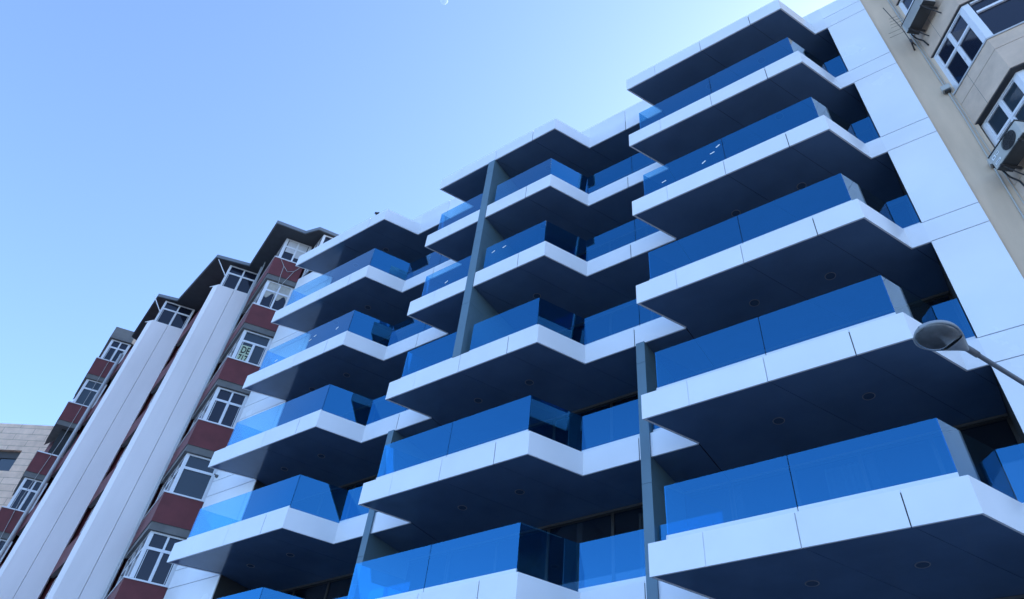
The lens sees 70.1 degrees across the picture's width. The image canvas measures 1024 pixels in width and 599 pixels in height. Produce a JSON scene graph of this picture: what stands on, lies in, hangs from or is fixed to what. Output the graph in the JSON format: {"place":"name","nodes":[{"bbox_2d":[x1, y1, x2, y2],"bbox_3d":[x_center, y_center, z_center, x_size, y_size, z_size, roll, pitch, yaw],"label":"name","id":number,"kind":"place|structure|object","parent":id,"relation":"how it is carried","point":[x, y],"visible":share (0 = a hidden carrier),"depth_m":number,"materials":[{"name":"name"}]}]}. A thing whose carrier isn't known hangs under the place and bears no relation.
{"place":"outdoors","nodes":[
{"label":"outdoors","id":0,"kind":"place"},
{"bbox_2d":[0,220,338,598],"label":"red apartment building","id":1,"kind":"structure","parent":0,"point":[110,493],"depth_m":29.73,"materials":[{"name":"white paint"}]},
{"bbox_2d":[0,539,12,562],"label":"window","id":2,"kind":"structure","parent":1,"relation":"in","point":[2,541],"depth_m":32.02,"materials":[{"name":"white plastic"}]},
{"bbox_2d":[7,477,47,512],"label":"window","id":3,"kind":"structure","parent":1,"relation":"in","point":[26,499],"depth_m":33.64,"materials":[{"name":"white"}]},
{"bbox_2d":[73,379,106,407],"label":"window","id":4,"kind":"structure","parent":1,"relation":"in","point":[88,385],"depth_m":37.76,"materials":[{"name":"white"}]},
{"bbox_2d":[101,339,130,362],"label":"window","id":5,"kind":"structure","parent":1,"relation":"in","point":[120,347],"depth_m":39.81,"materials":[{"name":"white"}]},
{"bbox_2d":[116,531,150,584],"bbox_3d":[-12.511,8.812,23.864,0.065,1.582,2.993,29,-49,-21],"label":"window","id":6,"kind":"structure","parent":1,"relation":"in","point":[131,562],"depth_m":24.04,"materials":[{"name":"white"}]},
{"bbox_2d":[130,531,186,586],"bbox_3d":[-11.143,8.203,23.081,1.181,1.582,0.065,19,-46,-12],"label":"window","id":7,"kind":"structure","parent":1,"relation":"in","point":[151,565],"depth_m":23.01,"materials":[{"name":"white plastic"}]},
{"bbox_2d":[155,455,185,501],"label":"window","id":8,"kind":"structure","parent":1,"relation":"in","point":[167,486],"depth_m":26.04,"materials":[{"name":"white plastic"}]},
{"bbox_2d":[154,301,194,328],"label":"window","id":9,"kind":"structure","parent":1,"relation":"in","point":[172,314],"depth_m":37.14,"materials":[{"name":"white"}]},
{"bbox_2d":[170,453,217,501],"bbox_3d":[-10.891,6.131,25.130,1.181,1.582,0.063,19,-46,-12],"label":"window","id":10,"kind":"structure","parent":1,"relation":"in","point":[194,478],"depth_m":25.12,"materials":[{"name":"white"}]},
{"bbox_2d":[190,387,217,428],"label":"window","id":11,"kind":"structure","parent":1,"relation":"in","point":[202,413],"depth_m":28.03,"materials":[{"name":"white plastic"}]},
{"bbox_2d":[203,387,248,430],"bbox_3d":[-10.640,4.060,27.180,1.181,1.582,0.065,19,-46,-12],"label":"window","id":12,"kind":"structure","parent":1,"relation":"in","point":[226,407],"depth_m":27.20,"materials":[{"name":"white plastic"}]},
{"bbox_2d":[219,331,243,367],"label":"window","id":13,"kind":"structure","parent":1,"relation":"in","point":[232,350],"depth_m":30.00,"materials":[{"name":"white"}]},
{"bbox_2d":[220,265,258,293],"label":"window","id":14,"kind":"structure","parent":1,"relation":"in","point":[236,278],"depth_m":34.87,"materials":[{"name":"white plastic"}]},
{"bbox_2d":[237,345,251,360],"bbox_3d":[-10.616,2.179,28.919,0.470,0.880,0.007,19,-46,-12],"label":"paper notice","id":15,"kind":"object","parent":1,"relation":"attached to","point":[244,352],"visible":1,"depth_m":28.97,"materials":[{"name":"white paper"}]},
{"bbox_2d":[232,330,272,368],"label":"window","id":16,"kind":"structure","parent":1,"relation":"in","point":[260,344],"depth_m":29.34,"materials":[{"name":"white plastic"}]},
{"bbox_2d":[244,283,265,314],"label":"window","id":17,"kind":"structure","parent":1,"relation":"in","point":[257,297],"depth_m":31.97,"materials":[{"name":"white"}]},
{"bbox_2d":[257,280,293,309],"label":"window","id":18,"kind":"structure","parent":1,"relation":"in","point":[281,298],"depth_m":31.34,"materials":[{"name":"white"}]},
{"bbox_2d":[278,238,311,262],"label":"window","id":19,"kind":"structure","parent":1,"relation":"in","point":[291,250],"depth_m":33.35,"materials":[{"name":"white"}]},
{"bbox_2d":[301,235,323,277],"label":"window","id":20,"kind":"structure","parent":1,"relation":"in","point":[318,244],"depth_m":32.95,"materials":[{"name":"white"}]},
{"bbox_2d":[320,235,332,244],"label":"window","id":21,"kind":"structure","parent":1,"relation":"in","point":[325,238],"depth_m":33.18,"materials":[{"name":"white plastic"}]},
{"bbox_2d":[0,0,835,425],"label":"sky","id":22,"kind":"structure","parent":0,"point":[143,143],"materials":[{"name":"blue"}]},
{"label":"pavement","id":23,"kind":"structure","parent":0,"visible":0},
{"bbox_2d":[0,423,53,508],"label":"stone building","id":24,"kind":"structure","parent":23,"relation":"on","point":[21,445],"depth_m":41.34,"materials":[{"name":"grey"}]},
{"bbox_2d":[0,451,20,470],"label":"window","id":25,"kind":"structure","parent":24,"relation":"in","point":[7,459],"depth_m":41.14,"materials":[{"name":"grey"}]},
{"bbox_2d":[913,320,1023,385],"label":"street lamp","id":26,"kind":"object","parent":23,"relation":"on","point":[939,335],"visible":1,"depth_m":7.53,"materials":[{"name":"grey metal"}]},
{"bbox_3d":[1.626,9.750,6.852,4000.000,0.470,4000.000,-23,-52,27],"label":"ground","id":27,"kind":"structure","parent":0,"visible":0},
{"bbox_2d":[164,0,1023,598],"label":"apartment building","id":28,"kind":"structure","parent":27,"relation":"on","point":[658,342],"depth_m":17.67,"materials":[{"name":"white paint"}]},
{"bbox_2d":[261,550,449,598],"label":"window","id":29,"kind":"structure","parent":28,"relation":"in","point":[429,570],"depth_m":19.46,"materials":[{"name":"blue glass"}]},
{"bbox_2d":[339,398,408,425],"bbox_3d":[-4.179,4.216,24.083,7.320,2.595,0.095,-23,-52,27],"label":"glass railing","id":30,"kind":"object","parent":28,"relation":"in","point":[378,410],"depth_m":25.08,"materials":[{"name":"blue glass"}]},
{"bbox_2d":[291,446,464,522],"bbox_3d":[-4.451,6.447,21.875,7.320,2.595,0.095,-23,-52,27],"label":"window","id":31,"kind":"structure","parent":28,"relation":"in","point":[340,503],"depth_m":23.00,"materials":[{"name":"blue glass"}]},
{"bbox_2d":[377,322,431,345],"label":"window","id":32,"kind":"structure","parent":28,"relation":"in","point":[420,327],"depth_m":27.16,"materials":[{"name":"blue glass"}]},
{"bbox_2d":[403,258,449,280],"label":"window","id":33,"kind":"structure","parent":28,"relation":"in","point":[443,261],"depth_m":29.29,"materials":[{"name":"blue glass"}]},
{"bbox_2d":[465,366,714,450],"bbox_3d":[1.670,3.874,18.523,7.615,2.595,0.095,-23,-52,27],"label":"window","id":34,"kind":"structure","parent":28,"relation":"in","point":[617,418],"depth_m":18.81,"materials":[{"name":"blue glass"}]},
{"bbox_2d":[445,481,735,583],"bbox_3d":[1.460,6.173,16.376,7.615,2.595,0.315,-23,-52,27],"label":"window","id":35,"kind":"structure","parent":28,"relation":"in","point":[524,551],"depth_m":17.56,"materials":[{"name":"blue glass"}]},
{"bbox_2d":[557,302,661,344],"bbox_3d":[1.941,1.643,20.730,7.615,2.595,0.095,-23,-52,27],"label":"glass railing","id":36,"kind":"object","parent":28,"relation":"in","point":[626,317],"depth_m":20.94,"materials":[{"name":"blue glass"}]},
{"bbox_2d":[575,224,659,260],"bbox_3d":[2.212,-0.588,22.937,7.615,2.595,0.095,-23,-52,27],"label":"glass railing","id":37,"kind":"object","parent":28,"relation":"in","point":[646,230],"depth_m":23.13,"materials":[{"name":"blue glass"}]},
{"bbox_2d":[587,161,655,193],"bbox_3d":[2.484,-2.819,25.144,7.615,2.595,0.095,-23,-52,27],"label":"glass railing","id":38,"kind":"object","parent":28,"relation":"in","point":[652,162],"depth_m":25.33,"materials":[{"name":"blue glass"}]},
{"bbox_2d":[834,71,844,77],"bbox_3d":[7.756,-5.035,22.256,5.260,2.595,0.095,-23,-52,27],"label":"glass railing","id":39,"kind":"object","parent":28,"relation":"in","point":[842,72],"depth_m":22.01,"materials":[{"name":"blue glass"}]},
{"bbox_2d":[714,291,970,368],"bbox_3d":[6.943,1.658,15.635,5.260,2.595,0.095,-23,-52,27],"label":"window","id":40,"kind":"structure","parent":28,"relation":"in","point":[945,294],"depth_m":16.16,"materials":[{"name":"blue glass"}]},
{"bbox_2d":[855,128,876,142],"bbox_3d":[7.485,-2.804,20.049,5.260,2.595,0.095,-23,-52,27],"label":"glass railing","id":41,"kind":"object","parent":28,"relation":"in","point":[868,135],"depth_m":19.75,"materials":[{"name":"blue glass"}]},
{"bbox_2d":[730,413,1023,519],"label":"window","id":42,"kind":"structure","parent":28,"relation":"in","point":[833,476],"depth_m":14.25,"materials":[{"name":"blue glass"}]},
{"bbox_2d":[887,199,916,227],"bbox_3d":[7.214,-0.573,17.842,5.260,2.595,0.095,-23,-52,27],"label":"glass railing","id":43,"kind":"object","parent":28,"relation":"in","point":[900,211],"depth_m":17.40,"materials":[{"name":"blue glass"}]},
{"bbox_2d":[995,594,1023,598],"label":"window","id":44,"kind":"structure","parent":28,"relation":"in","point":[1017,596],"depth_m":11.35,"materials":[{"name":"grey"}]},
{"bbox_2d":[860,0,1023,278],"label":"beige building","id":45,"kind":"structure","parent":27,"relation":"on","point":[963,72],"depth_m":15.92,"materials":[{"name":"paint"}]},
{"bbox_2d":[883,8,915,50],"bbox_3d":[10.018,-7.031,19.029,0.546,2.151,0.329,-16,-49,22],"label":"wall aerial","id":46,"kind":"object","parent":45,"relation":"attached to","point":[912,43],"depth_m":18.61,"materials":[{"name":"grey metal"}]},
{"bbox_2d":[899,0,913,15],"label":"window","id":47,"kind":"structure","parent":45,"relation":"in","point":[905,5],"depth_m":19.57,"materials":[{"name":"white plastic"}]},
{"bbox_2d":[901,0,941,45],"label":"air conditioner","id":48,"kind":"object","parent":45,"relation":"attached to","point":[917,15],"visible":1,"depth_m":18.11,"materials":[{"name":"grey metal"}]},
{"bbox_2d":[933,0,1023,88],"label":"window","id":49,"kind":"structure","parent":45,"relation":"in","point":[979,20],"depth_m":16.54,"materials":[{"name":"white plastic"}]},
{"bbox_2d":[981,69,1023,145],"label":"window","id":50,"kind":"structure","parent":45,"relation":"in","point":[1009,107],"depth_m":15.02,"materials":[{"name":"white plastic"}]},
{"bbox_2d":[988,119,1023,185],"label":"air conditioner","id":51,"kind":"object","parent":45,"relation":"attached to","point":[1007,153],"visible":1,"depth_m":13.96,"materials":[{"name":"grey"}]}
]}

